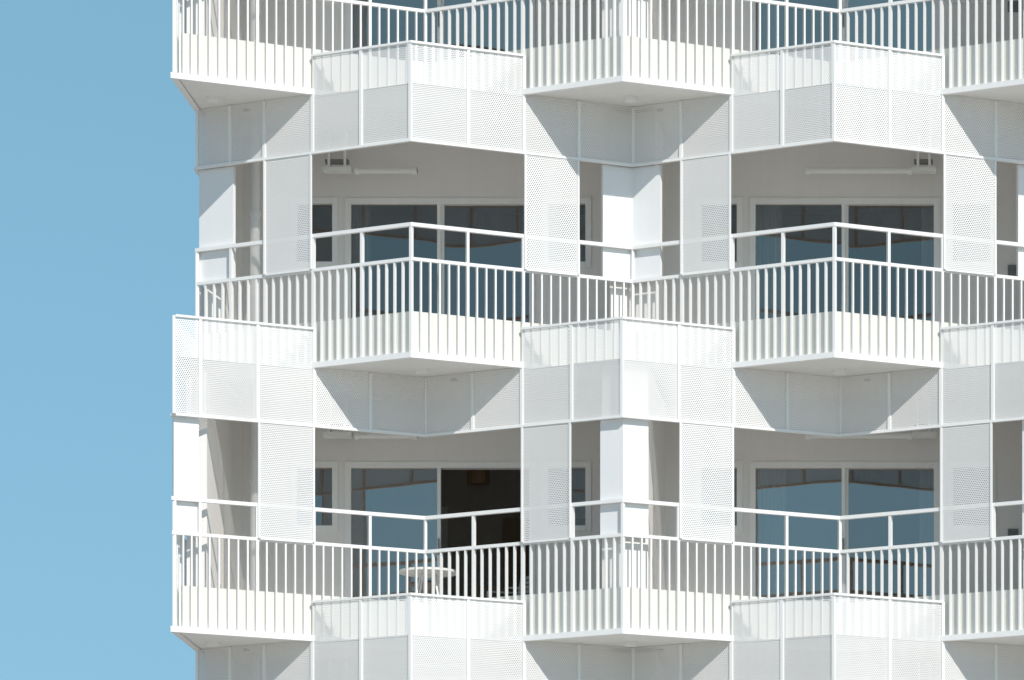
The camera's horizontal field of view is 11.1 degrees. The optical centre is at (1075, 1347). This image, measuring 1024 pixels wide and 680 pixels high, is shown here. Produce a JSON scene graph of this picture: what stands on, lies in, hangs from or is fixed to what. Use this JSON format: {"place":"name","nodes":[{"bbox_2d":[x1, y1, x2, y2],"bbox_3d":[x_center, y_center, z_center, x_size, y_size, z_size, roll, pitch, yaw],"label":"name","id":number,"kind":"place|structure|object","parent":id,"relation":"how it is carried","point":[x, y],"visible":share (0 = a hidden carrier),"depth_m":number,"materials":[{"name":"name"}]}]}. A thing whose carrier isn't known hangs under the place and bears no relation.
{"place":"outdoors","nodes":[
{"label":"outdoors","id":0,"kind":"place"},
{"bbox_2d":[0,0,204,679],"label":"sky","id":1,"kind":"structure","parent":0,"point":[99,182],"materials":[{"name":"blue"}]},
{"bbox_2d":[467,21,989,597],"bbox_3d":[-2.782,-10.839,60.945,12.940,23.502,3.090,0,0,0],"label":"room furniture","id":2,"kind":"object","parent":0,"point":[905,531],"visible":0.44,"depth_m":62.10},
{"label":"ground","id":3,"kind":"structure","parent":0,"visible":0},
{"bbox_3d":[-2.721,1.470,60.700,13.558,0.460,6.400,0,0,0],"label":"plinth","id":4,"kind":"object","parent":3,"relation":"on","visible":0},
{"bbox_2d":[180,80,1023,663],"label":"floor slabs","id":5,"kind":"structure","parent":4,"relation":"on","point":[612,94],"depth_m":57.27,"materials":[{"name":"white paint"}]},
{"bbox_2d":[399,567,455,601],"bbox_3d":[-7.250,-8.361,58.150,0.656,0.688,0.656,0,0,0],"label":"balcony table","id":6,"kind":"object","parent":5,"relation":"on","point":[411,571],"visible":0.44,"depth_m":58.07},
{"bbox_2d":[207,0,936,679],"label":"ceiling fixtures and pipes","id":7,"kind":"object","parent":5,"relation":"on","point":[255,250],"visible":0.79,"depth_m":57.73,"materials":[{"name":"white metal"}]},
{"bbox_2d":[243,12,932,650],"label":"bracket details","id":8,"kind":"object","parent":5,"relation":"on","point":[339,162],"visible":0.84,"depth_m":58.30,"materials":[{"name":"grey metal"}]},
{"bbox_2d":[171,0,1023,656],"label":"balcony railings","id":9,"kind":"object","parent":5,"relation":"on","point":[201,310],"visible":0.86,"depth_m":56.45,"materials":[{"name":"white metal"}]},
{"bbox_2d":[179,33,1023,638],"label":"balcony upstands","id":10,"kind":"object","parent":5,"relation":"on","point":[517,339],"visible":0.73,"depth_m":56.41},
{"bbox_2d":[187,0,1023,679],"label":"partition shafts","id":11,"kind":"object","parent":5,"relation":"on","point":[219,458],"visible":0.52,"depth_m":57.23,"materials":[{"name":"white paint"}]},
{"bbox_2d":[171,40,1023,679],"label":"panel frames","id":12,"kind":"structure","parent":11,"relation":"attached to","point":[623,318],"depth_m":56.51,"materials":[{"name":"white metal"}]},
{"bbox_2d":[176,43,1023,679],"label":"perforated panels","id":13,"kind":"object","parent":12,"relation":"attached to","point":[184,397],"visible":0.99,"depth_m":56.47,"materials":[{"name":"white metal"}]},
{"bbox_2d":[172,165,1023,534],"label":"partition end panels","id":14,"kind":"object","parent":11,"relation":"attached to","point":[632,207],"visible":1,"depth_m":57.09,"materials":[{"name":"white paint"}]},
{"bbox_2d":[177,83,1023,651],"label":"bay canopies","id":15,"kind":"object","parent":11,"relation":"attached to","point":[309,371],"visible":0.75,"depth_m":56.59,"materials":[{"name":"white paint"}]},
{"bbox_2d":[243,0,1023,679],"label":"facade wall","id":16,"kind":"structure","parent":5,"relation":"on","point":[453,172],"depth_m":58.60,"materials":[{"name":"white paint"}]},
{"bbox_2d":[1008,1,1017,539],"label":"wall vents","id":17,"kind":"object","parent":16,"relation":"attached to","point":[1012,272],"depth_m":58.58,"materials":[{"name":"grey metal"}]},
{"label":"room floors","id":18,"kind":"structure","parent":0,"visible":0},
{"bbox_2d":[470,585,504,597],"bbox_3d":[-6.760,-8.441,60.134,0.422,0.843,0.492,0,0,-17],"label":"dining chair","id":19,"kind":"object","parent":18,"relation":"on","point":[493,589],"visible":0.06,"depth_m":60.35,"materials":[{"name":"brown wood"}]},
{"bbox_2d":[486,576,528,597],"bbox_3d":[-6.423,-8.441,59.322,0.492,0.843,0.422,0,0,-38],"label":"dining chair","id":20,"kind":"object","parent":18,"relation":"on","point":[526,587],"visible":0.13,"depth_m":59.49,"materials":[{"name":"black metal"}]},
{"bbox_2d":[352,0,933,597],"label":"curtains","id":21,"kind":"object","parent":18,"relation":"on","point":[770,488],"visible":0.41,"depth_m":58.90,"materials":[{"name":"fabric"}]},
{"bbox_2d":[298,0,989,602],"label":"room walls","id":22,"kind":"structure","parent":18,"relation":"on","point":[896,490],"depth_m":62.50,"materials":[{"name":"grey paint"}]},
{"bbox_2d":[291,0,995,602],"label":"window frames","id":23,"kind":"structure","parent":22,"relation":"attached to","point":[407,534],"depth_m":58.62,"materials":[{"name":"white metal"}]}
]}

